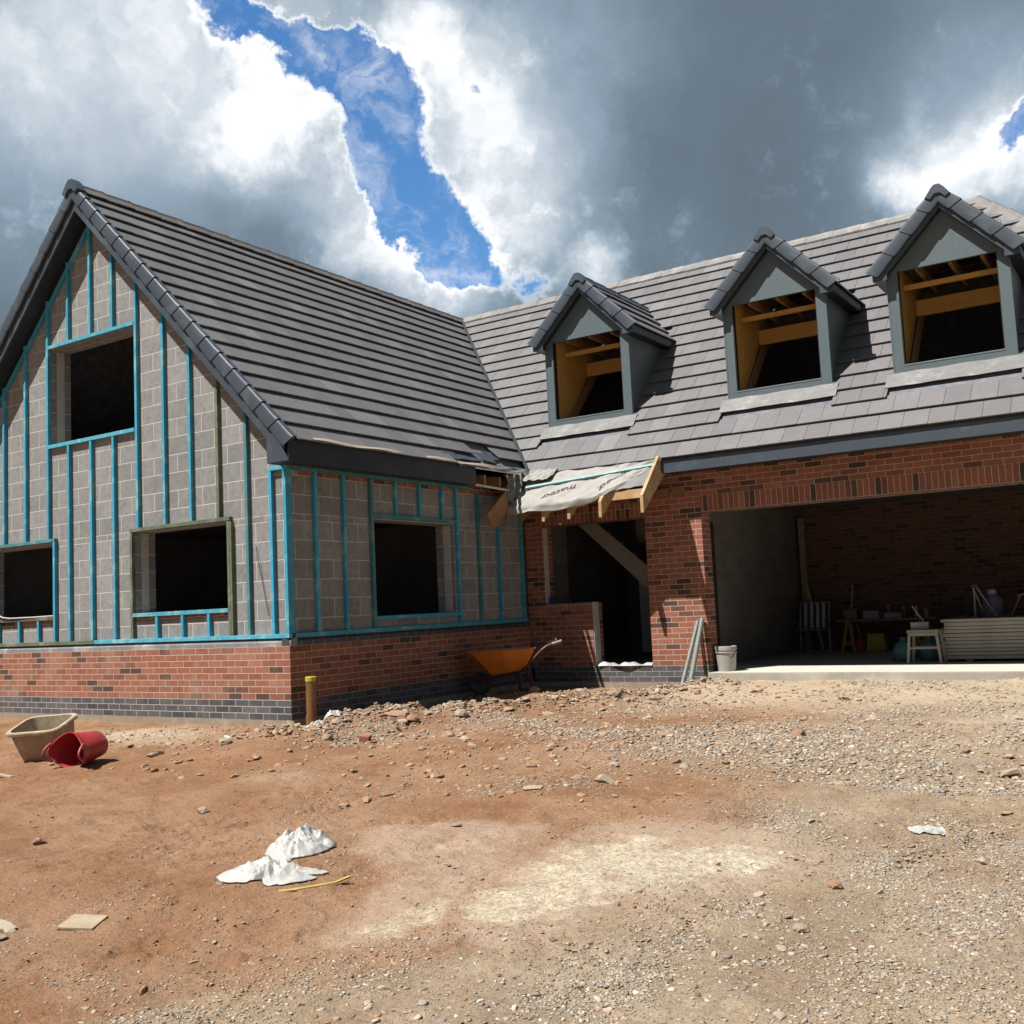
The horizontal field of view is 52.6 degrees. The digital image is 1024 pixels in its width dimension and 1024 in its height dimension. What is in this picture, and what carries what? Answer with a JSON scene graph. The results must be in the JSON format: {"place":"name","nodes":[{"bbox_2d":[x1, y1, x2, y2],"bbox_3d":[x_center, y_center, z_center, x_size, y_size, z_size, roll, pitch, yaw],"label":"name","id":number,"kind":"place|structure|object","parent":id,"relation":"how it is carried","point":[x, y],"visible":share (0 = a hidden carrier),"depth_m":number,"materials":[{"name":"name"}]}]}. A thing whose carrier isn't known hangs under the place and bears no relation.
{"place":"outdoors","nodes":[
{"label":"outdoors","id":0,"kind":"place"},
{"bbox_2d":[0,677,1023,1023],"bbox_3d":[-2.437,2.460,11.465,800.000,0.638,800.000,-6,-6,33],"label":"ground","id":1,"kind":"structure","parent":0,"point":[562,893],"depth_m":5.53,"materials":[{"name":"red soil"}]},
{"bbox_2d":[0,933,8,939],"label":"rock","id":2,"kind":"object","parent":1,"relation":"on","point":[3,936],"visible":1,"depth_m":4.71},
{"bbox_2d":[0,773,13,777],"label":"timber offcut","id":3,"kind":"object","parent":1,"relation":"on","point":[5,775],"visible":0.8,"depth_m":9.54,"materials":[{"name":"brown wood"}]},
{"bbox_2d":[0,919,16,931],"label":"rock","id":4,"kind":"object","parent":1,"relation":"on","point":[6,926],"visible":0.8,"depth_m":4.99,"materials":[{"name":"stone"}]},
{"bbox_2d":[32,836,48,844],"bbox_3d":[-3.082,2.157,6.768,0.097,0.071,0.079,-1,-6,-22],"label":"rock","id":5,"kind":"object","parent":1,"relation":"on","point":[38,840],"visible":0.94,"depth_m":6.74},
{"bbox_2d":[6,713,77,761],"bbox_3d":[-4.689,2.263,10.341,0.590,0.449,0.470,-4,-5,9],"label":"mixing tub","id":6,"kind":"object","parent":1,"relation":"on","point":[33,737],"visible":0.86,"depth_m":10.24,"materials":[{"name":"beige plastic"}]},
{"bbox_2d":[42,731,107,767],"bbox_3d":[-4.117,2.263,9.841,0.470,0.371,0.464,-5,-6,23],"label":"flexible bucket","id":7,"kind":"object","parent":1,"relation":"on","point":[68,749],"visible":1,"depth_m":9.84,"materials":[{"name":"plastic"}]},
{"bbox_2d":[57,914,107,929],"bbox_3d":[-2.072,1.982,5.000,0.170,0.015,0.190,2,-3,0],"label":"board offcut","id":8,"kind":"object","parent":1,"relation":"on","point":[81,922],"visible":1,"depth_m":4.98,"materials":[{"name":"brown wood"}]},
{"bbox_2d":[139,985,146,994],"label":"rock","id":9,"kind":"object","parent":1,"relation":"on","point":[142,990],"visible":1,"depth_m":4.12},
{"bbox_2d":[146,751,164,756],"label":"rock","id":10,"kind":"object","parent":1,"relation":"on","point":[154,754],"visible":0.98,"depth_m":10.12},
{"bbox_2d":[188,960,198,963],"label":"rock","id":11,"kind":"object","parent":1,"relation":"on","point":[193,961],"visible":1,"depth_m":4.43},
{"bbox_2d":[197,807,209,813],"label":"rock","id":12,"kind":"object","parent":1,"relation":"on","point":[201,810],"visible":0.99,"depth_m":7.38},
{"bbox_2d":[218,738,231,744],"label":"rock","id":13,"kind":"object","parent":1,"relation":"on","point":[222,741],"visible":1,"depth_m":10.12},
{"bbox_2d":[216,855,329,885],"bbox_3d":[-1.299,1.926,5.611,0.601,0.126,0.277,-4,-6,19],"label":"plastic sheet","id":14,"kind":"object","parent":1,"relation":"on","point":[268,870],"visible":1,"depth_m":5.56,"materials":[{"name":"plastic"}]},
{"bbox_2d":[264,823,335,860],"bbox_3d":[-1.254,1.938,6.135,0.425,0.170,0.361,-2,-5,-11],"label":"plastic sheet","id":15,"kind":"object","parent":1,"relation":"on","point":[301,841],"visible":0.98,"depth_m":6.06,"materials":[{"name":"plastic"}]},
{"bbox_2d":[305,676,317,724],"bbox_3d":[-2.059,2.121,11.404,0.430,0.629,0.132,-1,-6,-20],"label":"drain pipe","id":16,"kind":"object","parent":1,"relation":"on","point":[311,704],"visible":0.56,"depth_m":11.31,"materials":[{"name":"plastic"}]},
{"bbox_2d":[278,876,350,891],"bbox_3d":[-1.027,1.940,5.394,0.374,0.038,0.041,-1,-5,-17],"label":"yellow stick","id":17,"kind":"object","parent":1,"relation":"on","point":[316,885],"visible":1,"depth_m":5.39,"materials":[{"name":"wood"}]},
{"bbox_2d":[321,734,332,740],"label":"rock","id":18,"kind":"object","parent":1,"relation":"on","point":[328,737],"visible":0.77,"depth_m":10.14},
{"bbox_2d":[331,719,342,724],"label":"rock","id":19,"kind":"object","parent":1,"relation":"on","point":[335,721],"visible":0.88,"depth_m":10.62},
{"bbox_2d":[338,803,350,807],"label":"rock","id":20,"kind":"object","parent":1,"relation":"on","point":[346,805],"visible":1,"depth_m":7.27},
{"bbox_2d":[359,734,371,741],"bbox_3d":[-1.427,2.202,10.072,0.100,0.060,0.090,2,2,14],"label":"brick piece","id":21,"kind":"object","parent":1,"relation":"on","point":[365,737],"visible":0.99,"depth_m":10.03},
{"bbox_2d":[360,712,370,715],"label":"rock","id":22,"kind":"object","parent":1,"relation":"on","point":[366,713],"visible":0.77,"depth_m":10.91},
{"bbox_2d":[363,796,371,803],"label":"rock","id":23,"kind":"object","parent":1,"relation":"on","point":[366,799],"visible":1,"depth_m":7.34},
{"bbox_2d":[378,789,394,796],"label":"rock","id":24,"kind":"object","parent":1,"relation":"on","point":[389,792],"visible":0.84,"depth_m":7.46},
{"bbox_2d":[384,710,406,716],"bbox_3d":[-1.225,2.127,10.903,0.231,0.085,0.116,4,-13,-18],"label":"rock","id":25,"kind":"object","parent":1,"relation":"on","point":[396,713],"visible":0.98,"depth_m":10.88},
{"bbox_2d":[397,719,407,724],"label":"rock","id":26,"kind":"object","parent":1,"relation":"on","point":[403,721],"visible":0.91,"depth_m":10.63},
{"bbox_2d":[406,714,420,721],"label":"rock","id":27,"kind":"object","parent":1,"relation":"on","point":[411,718],"visible":0.94,"depth_m":10.71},
{"bbox_2d":[422,710,431,714],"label":"rock","id":28,"kind":"object","parent":1,"relation":"on","point":[425,712],"visible":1,"depth_m":11.08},
{"bbox_2d":[443,732,454,736],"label":"rock","id":29,"kind":"object","parent":1,"relation":"on","point":[449,734],"visible":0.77,"depth_m":10.03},
{"bbox_2d":[449,823,461,826],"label":"rock","id":30,"kind":"object","parent":1,"relation":"on","point":[454,824],"visible":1,"depth_m":6.46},
{"bbox_2d":[24,677,889,805],"bbox_3d":[-0.218,2.204,11.219,7.017,0.373,6.868,-6,-6,33],"label":"rubble","id":31,"kind":"object","parent":1,"relation":"on","point":[528,765],"visible":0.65,"depth_m":10.25,"materials":[{"name":"grey stone"}]},
{"bbox_2d":[306,710,341,726],"bbox_3d":[-1.970,2.168,10.889,0.359,0.176,0.225,-3,-5,6],"label":"plastic sheet","id":32,"kind":"object","parent":31,"relation":"on","point":[329,713],"visible":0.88,"depth_m":10.84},
{"bbox_2d":[454,709,468,716],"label":"rock","id":33,"kind":"object","parent":1,"relation":"on","point":[461,712],"visible":0.93,"depth_m":11.11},
{"bbox_2d":[455,702,467,706],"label":"rock","id":34,"kind":"object","parent":1,"relation":"on","point":[463,704],"visible":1,"depth_m":11.50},
{"bbox_2d":[460,736,470,739],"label":"rock","id":35,"kind":"object","parent":1,"relation":"on","point":[465,738],"visible":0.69,"depth_m":9.64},
{"bbox_2d":[467,700,475,706],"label":"rock","id":36,"kind":"object","parent":1,"relation":"on","point":[474,702],"visible":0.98,"depth_m":11.61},
{"bbox_2d":[503,707,513,710],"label":"rock","id":37,"kind":"object","parent":1,"relation":"on","point":[508,708],"visible":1,"depth_m":11.43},
{"bbox_2d":[0,731,1022,1023],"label":"clods","id":38,"kind":"object","parent":1,"relation":"on","point":[460,873],"visible":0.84,"depth_m":5.80,"materials":[{"name":"brown soil"}]},
{"bbox_2d":[461,638,561,694],"bbox_3d":[-0.006,2.099,13.990,1.337,0.704,0.662,-2,-5,-4],"label":"wheelbarrow","id":39,"kind":"object","parent":1,"relation":"on","point":[496,663],"visible":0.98,"depth_m":13.79,"materials":[{"name":"orange paint"}]},
{"bbox_2d":[0,179,1023,725],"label":"brick house","id":40,"kind":"structure","parent":1,"relation":"on","point":[240,485],"depth_m":14.33,"materials":[{"name":"concrete"}]},
{"bbox_2d":[0,615,52,618],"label":"cable","id":41,"kind":"object","parent":40,"relation":"on","point":[26,617],"visible":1,"depth_m":14.35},
{"bbox_2d":[460,463,528,473],"bbox_3d":[-0.231,-0.636,14.786,0.107,0.113,1.750,-6,-6,33],"label":"membrane flap","id":42,"kind":"object","parent":40,"relation":"attached to","point":[509,469],"visible":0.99,"depth_m":15.00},
{"bbox_2d":[503,473,532,512],"bbox_3d":[0.144,-0.295,15.221,0.249,0.642,0.620,-6,-6,33],"label":"membrane flap","id":43,"kind":"object","parent":40,"relation":"hanging from","point":[516,484],"visible":0.67,"depth_m":15.17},
{"bbox_2d":[520,467,557,480],"bbox_3d":[0.402,-0.546,15.204,0.518,0.195,0.250,-5,-6,27],"label":"membrane flap","id":44,"kind":"object","parent":40,"relation":"on","point":[539,474],"visible":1,"depth_m":15.20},
{"bbox_2d":[506,457,661,514],"bbox_3d":[0.997,-0.359,14.661,2.280,0.673,0.585,-6,-6,33],"label":"roofing membrane","id":45,"kind":"object","parent":40,"relation":"on","point":[566,495],"visible":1,"depth_m":14.66,"materials":[{"name":"white"}]},
{"bbox_2d":[598,661,652,665],"bbox_3d":[1.647,2.172,14.861,0.860,0.058,0.200,-6,-6,33],"label":"plastic strip","id":46,"kind":"object","parent":40,"relation":"on","point":[604,663],"visible":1,"depth_m":14.80,"materials":[{"name":"plastic"}]},
{"bbox_2d":[614,461,652,490],"bbox_3d":[1.643,-0.504,14.324,0.632,0.438,0.394,-6,-6,33],"label":"membrane flap","id":47,"kind":"object","parent":40,"relation":"attached to","point":[640,480],"visible":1,"depth_m":14.19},
{"bbox_2d":[715,645,736,671],"bbox_3d":[2.933,2.004,14.158,0.311,0.340,0.304,-6,-6,33],"label":"bucket","id":48,"kind":"object","parent":40,"relation":"on","point":[726,657],"visible":1,"depth_m":14.04,"materials":[{"name":"white plastic"}]},
{"bbox_2d":[797,518,812,649],"bbox_3d":[5.225,1.280,18.459,0.100,2.350,0.081,-6,-8,33],"label":"timber post","id":49,"kind":"object","parent":40,"relation":"on","point":[804,570],"visible":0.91,"depth_m":18.46,"materials":[{"name":"wood"}]},
{"bbox_2d":[805,585,824,649],"bbox_3d":[5.312,1.850,18.151,0.020,1.163,0.336,1,-6,-36],"label":"spirit level","id":50,"kind":"object","parent":40,"relation":"on","point":[818,632],"visible":0.45,"depth_m":18.07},
{"bbox_2d":[793,601,837,651],"bbox_3d":[5.191,1.973,17.760,0.564,0.859,0.592,-6,-6,33],"label":"folding chair","id":51,"kind":"object","parent":40,"relation":"on","point":[814,614],"visible":1,"depth_m":17.80,"materials":[{"name":"metal"}]},
{"bbox_2d":[852,637,866,650],"bbox_3d":[5.875,2.231,17.518,0.260,0.224,0.260,-6,-6,33],"label":"bucket","id":52,"kind":"object","parent":40,"relation":"on","point":[861,644],"visible":0.7,"depth_m":17.41,"materials":[{"name":"red plastic"}]},
{"bbox_2d":[866,632,890,650],"bbox_3d":[6.143,2.175,17.369,0.337,0.285,0.300,-6,-6,33],"label":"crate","id":53,"kind":"object","parent":40,"relation":"on","point":[877,641],"visible":1,"depth_m":17.25,"materials":[{"name":"yellow plastic"}]},
{"bbox_2d":[836,616,942,651],"bbox_3d":[6.268,2.027,17.152,1.570,0.542,0.600,-6,-6,33],"label":"workbench","id":54,"kind":"object","parent":40,"relation":"on","point":[851,623],"visible":0.68,"depth_m":17.20,"materials":[{"name":"wood"}]},
{"bbox_2d":[843,609,858,619],"bbox_3d":[5.728,1.723,17.466,0.232,0.170,0.212,-5,-6,27],"label":"tool case","id":55,"kind":"object","parent":54,"relation":"on","point":[851,613],"visible":0.96,"depth_m":17.38,"materials":[{"name":"plastic"}]},
{"bbox_2d":[851,585,852,608],"bbox_3d":[5.778,1.455,17.587,0.078,0.423,0.028,-2,-5,-4],"label":"wooden handle","id":56,"kind":"object","parent":55,"relation":"on","point":[852,597],"visible":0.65,"depth_m":17.58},
{"bbox_2d":[862,610,882,618],"bbox_3d":[6.012,1.709,17.244,0.272,0.130,0.212,-7,-7,39],"label":"carton","id":57,"kind":"object","parent":54,"relation":"on","point":[876,614],"visible":0.99,"depth_m":17.17,"materials":[{"name":"cardboard"}]},
{"bbox_2d":[886,605,891,612],"bbox_3d":[6.266,1.652,17.200,0.090,0.212,0.089,-6,-6,33],"label":"paint tin","id":58,"kind":"object","parent":54,"relation":"on","point":[888,608],"visible":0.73,"depth_m":17.17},
{"bbox_2d":[884,612,903,617],"bbox_3d":[6.286,1.698,17.040,0.282,0.090,0.192,-6,-6,30],"label":"carton","id":59,"kind":"object","parent":54,"relation":"on","point":[893,615],"visible":1,"depth_m":16.96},
{"bbox_2d":[901,607,907,616],"bbox_3d":[6.481,1.655,17.107,0.100,0.170,0.098,-6,-6,33],"label":"paint tin","id":60,"kind":"object","parent":54,"relation":"on","point":[904,609],"visible":0.84,"depth_m":17.07,"materials":[{"name":"red metal"}]},
{"bbox_2d":[924,608,929,616],"bbox_3d":[6.708,1.627,16.743,0.080,0.138,0.079,-6,-6,33],"label":"jar","id":61,"kind":"object","parent":54,"relation":"on","point":[926,612],"visible":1,"depth_m":16.71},
{"bbox_2d":[892,637,917,661],"bbox_3d":[5.496,1.918,14.503,0.347,0.335,0.347,-6,-6,33],"label":"sack","id":62,"kind":"object","parent":40,"relation":"on","point":[899,653],"visible":0.8,"depth_m":14.41,"materials":[{"name":"teal plastic"}]},
{"bbox_2d":[906,628,947,663],"bbox_3d":[5.548,1.800,13.865,0.455,0.452,0.350,-6,-6,33],"label":"hop up stand","id":63,"kind":"object","parent":40,"relation":"on","point":[928,632],"visible":0.94,"depth_m":13.82,"materials":[{"name":"wood"}]},
{"bbox_2d":[910,622,928,629],"bbox_3d":[5.490,1.532,13.931,0.232,0.100,0.192,-5,-6,24],"label":"tool bag","id":64,"kind":"object","parent":63,"relation":"on","point":[919,625],"visible":0.99,"depth_m":13.85,"materials":[{"name":"fabric"}]},
{"bbox_2d":[918,636,938,660],"bbox_3d":[5.836,1.896,14.436,0.333,0.335,0.332,-6,-6,33],"label":"sack","id":65,"kind":"object","parent":40,"relation":"on","point":[928,655],"visible":0.88,"depth_m":14.33,"materials":[{"name":"teal plastic"}]},
{"bbox_2d":[940,640,962,659],"bbox_3d":[6.059,1.875,14.317,0.318,0.335,0.330,-6,-6,33],"label":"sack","id":66,"kind":"object","parent":40,"relation":"on","point":[943,655],"visible":0.14,"depth_m":14.24,"materials":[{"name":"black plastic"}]},
{"bbox_2d":[522,785,543,789],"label":"rock","id":67,"kind":"object","parent":1,"relation":"on","point":[534,787],"visible":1,"depth_m":7.24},
{"bbox_2d":[528,686,539,692],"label":"rock","id":68,"kind":"object","parent":1,"relation":"on","point":[534,689],"visible":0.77,"depth_m":13.56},
{"bbox_2d":[541,711,554,714],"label":"rock","id":69,"kind":"object","parent":1,"relation":"on","point":[547,713],"visible":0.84,"depth_m":11.38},
{"bbox_2d":[104,676,1023,797],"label":"gravel","id":70,"kind":"structure","parent":1,"relation":"on","point":[769,736],"depth_m":8.92,"materials":[{"name":"gravel"}]},
{"bbox_2d":[571,774,580,779],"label":"rock","id":71,"kind":"object","parent":1,"relation":"on","point":[575,776],"visible":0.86,"depth_m":7.64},
{"bbox_2d":[594,774,614,783],"bbox_3d":[0.668,1.921,7.400,0.133,0.099,0.104,-6,-6,33],"label":"rock","id":72,"kind":"object","parent":1,"relation":"on","point":[603,778],"visible":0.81,"depth_m":7.38,"materials":[{"name":"stone"}]},
{"bbox_2d":[609,761,618,766],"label":"rock","id":73,"kind":"object","parent":1,"relation":"on","point":[614,764],"visible":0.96,"depth_m":7.93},
{"bbox_2d":[607,689,621,696],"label":"rock","id":74,"kind":"object","parent":1,"relation":"on","point":[616,693],"visible":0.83,"depth_m":12.30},
{"bbox_2d":[649,696,659,700],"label":"rock","id":75,"kind":"object","parent":1,"relation":"on","point":[651,698],"visible":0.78,"depth_m":12.23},
{"bbox_2d":[657,732,670,736],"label":"rock","id":76,"kind":"object","parent":1,"relation":"on","point":[665,734],"visible":0.56,"depth_m":9.26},
{"bbox_2d":[673,792,685,795],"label":"rock","id":77,"kind":"object","parent":1,"relation":"on","point":[679,793],"visible":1,"depth_m":6.87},
{"bbox_2d":[680,620,698,684],"bbox_3d":[2.391,1.986,14.009,0.523,1.013,0.052,2,-7,-40],"label":"steel tube","id":78,"kind":"object","parent":1,"relation":"on","point":[684,675],"visible":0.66,"depth_m":14.02,"materials":[{"name":"metal"}]},
{"bbox_2d":[689,618,703,679],"bbox_3d":[2.474,1.945,13.969,0.482,1.008,0.063,2,-7,-44],"label":"steel tube","id":79,"kind":"object","parent":1,"relation":"on","point":[696,648],"visible":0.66,"depth_m":13.98,"materials":[{"name":"metal"}]},
{"bbox_2d":[753,823,759,828],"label":"rock","id":80,"kind":"object","parent":1,"relation":"on","point":[756,825],"visible":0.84,"depth_m":5.91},
{"bbox_2d":[754,891,764,896],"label":"rock","id":81,"kind":"object","parent":1,"relation":"on","point":[759,894],"visible":1,"depth_m":4.74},
{"bbox_2d":[773,1011,786,1020],"bbox_3d":[0.898,1.687,3.466,0.040,0.020,0.052,7,7,37],"label":"rock","id":82,"kind":"object","parent":1,"relation":"on","point":[779,1015],"visible":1,"depth_m":3.46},
{"bbox_2d":[790,729,805,735],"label":"rock","id":83,"kind":"object","parent":1,"relation":"on","point":[797,732],"visible":0.62,"depth_m":8.95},
{"bbox_2d":[792,923,809,932],"bbox_3d":[1.185,1.709,4.241,0.069,0.041,0.064,-3,-5,8],"label":"rock","id":84,"kind":"object","parent":1,"relation":"on","point":[800,928],"visible":1,"depth_m":4.22,"materials":[{"name":"stone"}]},
{"bbox_2d":[826,880,841,888],"bbox_3d":[1.484,1.719,4.765,0.071,0.043,0.068,-3,-5,5],"label":"rock","id":85,"kind":"object","parent":1,"relation":"on","point":[834,884],"visible":1,"depth_m":4.75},
{"bbox_2d":[827,781,843,784],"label":"rock","id":86,"kind":"object","parent":1,"relation":"on","point":[835,782],"visible":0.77,"depth_m":6.88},
{"bbox_2d":[838,696,850,700],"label":"rock","id":87,"kind":"object","parent":1,"relation":"on","point":[844,698],"visible":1,"depth_m":11.31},
{"bbox_2d":[909,722,923,725],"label":"rock","id":88,"kind":"object","parent":1,"relation":"on","point":[918,723],"visible":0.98,"depth_m":9.10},
{"bbox_2d":[907,825,946,835],"bbox_3d":[2.252,1.724,5.613,0.203,0.041,0.154,-6,-6,33],"label":"plastic sheet","id":89,"kind":"object","parent":1,"relation":"on","point":[918,829],"visible":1,"depth_m":5.59,"materials":[{"name":"plastic"}]},
{"bbox_2d":[958,747,970,753],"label":"rock","id":90,"kind":"object","parent":1,"relation":"on","point":[963,750],"visible":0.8,"depth_m":7.65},
{"bbox_2d":[977,858,989,863],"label":"rock","id":91,"kind":"object","parent":1,"relation":"on","point":[983,860],"visible":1,"depth_m":5.00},
{"bbox_2d":[999,811,1013,813],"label":"rock","id":92,"kind":"object","parent":1,"relation":"on","point":[1005,812],"visible":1,"depth_m":5.83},
{"bbox_2d":[1003,754,1014,757],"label":"rock","id":93,"kind":"object","parent":1,"relation":"on","point":[1008,755],"visible":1,"depth_m":7.33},
{"bbox_2d":[1000,768,1019,776],"bbox_3d":[3.293,1.730,6.845,0.133,0.063,0.087,-10,-16,-4],"label":"rock","id":94,"kind":"object","parent":1,"relation":"on","point":[1010,772],"visible":0.99,"depth_m":6.82,"materials":[{"name":"stone"}]},
{"bbox_2d":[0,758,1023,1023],"bbox_3d":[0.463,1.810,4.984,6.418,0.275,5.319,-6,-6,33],"label":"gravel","id":95,"kind":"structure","parent":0,"point":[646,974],"depth_m":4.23,"materials":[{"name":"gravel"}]},
{"bbox_2d":[0,0,1023,328],"label":"sky","id":96,"kind":"structure","parent":0,"point":[463,159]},
{"bbox_2d":[914,606,918,616],"bbox_3d":[6.585,1.621,16.849,0.070,0.180,0.069,-6,-6,33],"label":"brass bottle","id":97,"kind":"object","parent":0,"point":[917,610],"visible":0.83,"depth_m":16.82,"materials":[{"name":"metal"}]},
{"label":"bearer battens","id":98,"kind":"object","parent":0,"visible":0},
{"bbox_2d":[947,654,1023,658],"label":"insulation board","id":99,"kind":"object","parent":98,"relation":"on","point":[1013,656],"visible":0.48,"depth_m":13.69,"materials":[{"name":"plastic"}]},
{"bbox_2d":[946,651,1023,654],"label":"insulation board","id":100,"kind":"object","parent":99,"relation":"on","point":[985,653],"visible":0.48,"depth_m":13.69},
{"bbox_2d":[945,647,1023,651],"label":"insulation board","id":101,"kind":"object","parent":100,"relation":"on","point":[987,649],"visible":0.48,"depth_m":13.69,"materials":[{"name":"plastic"}]},
{"bbox_2d":[945,643,1023,647],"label":"insulation board","id":102,"kind":"object","parent":101,"relation":"on","point":[991,645],"visible":0.5,"depth_m":13.69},
{"bbox_2d":[944,639,1023,643],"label":"insulation board","id":103,"kind":"object","parent":102,"relation":"on","point":[985,641],"visible":0.48,"depth_m":13.71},
{"bbox_2d":[945,636,1023,640],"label":"insulation board","id":104,"kind":"object","parent":103,"relation":"on","point":[983,638],"visible":0.5,"depth_m":13.70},
{"bbox_2d":[943,631,1023,636],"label":"insulation board","id":105,"kind":"object","parent":104,"relation":"on","point":[986,634],"visible":0.69,"depth_m":13.71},
{"bbox_2d":[943,628,1023,632],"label":"insulation board","id":106,"kind":"object","parent":105,"relation":"on","point":[984,630],"visible":0.67,"depth_m":13.72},
{"bbox_2d":[944,624,1023,629],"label":"insulation board","id":107,"kind":"object","parent":106,"relation":"on","point":[984,627],"visible":0.63,"depth_m":13.72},
{"bbox_2d":[944,620,1023,625],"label":"insulation board","id":108,"kind":"object","parent":107,"relation":"on","point":[1012,622],"visible":0.69,"depth_m":13.71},
{"bbox_2d":[940,614,1023,621],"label":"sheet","id":109,"kind":"object","parent":108,"relation":"on","point":[981,618],"visible":1,"depth_m":13.82,"materials":[{"name":"plastic"}]},
{"bbox_2d":[971,584,996,616],"bbox_3d":[6.489,1.216,14.225,0.298,0.456,0.152,-5,-6,22],"label":"folded stand","id":110,"kind":"object","parent":109,"relation":"on","point":[973,586],"visible":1,"depth_m":14.23,"materials":[{"name":"grey metal"}]},
{"bbox_2d":[981,588,1003,616],"bbox_3d":[6.629,1.246,14.267,0.280,0.380,0.281,-1,-5,-13],"label":"plastic bottle","id":111,"kind":"object","parent":109,"relation":"on","point":[993,598],"visible":0.99,"depth_m":14.18,"materials":[{"name":"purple plastic"}]},
{"bbox_2d":[1011,593,1023,615],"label":"hammer","id":112,"kind":"object","parent":109,"relation":"on","point":[1019,595],"visible":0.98,"depth_m":14.05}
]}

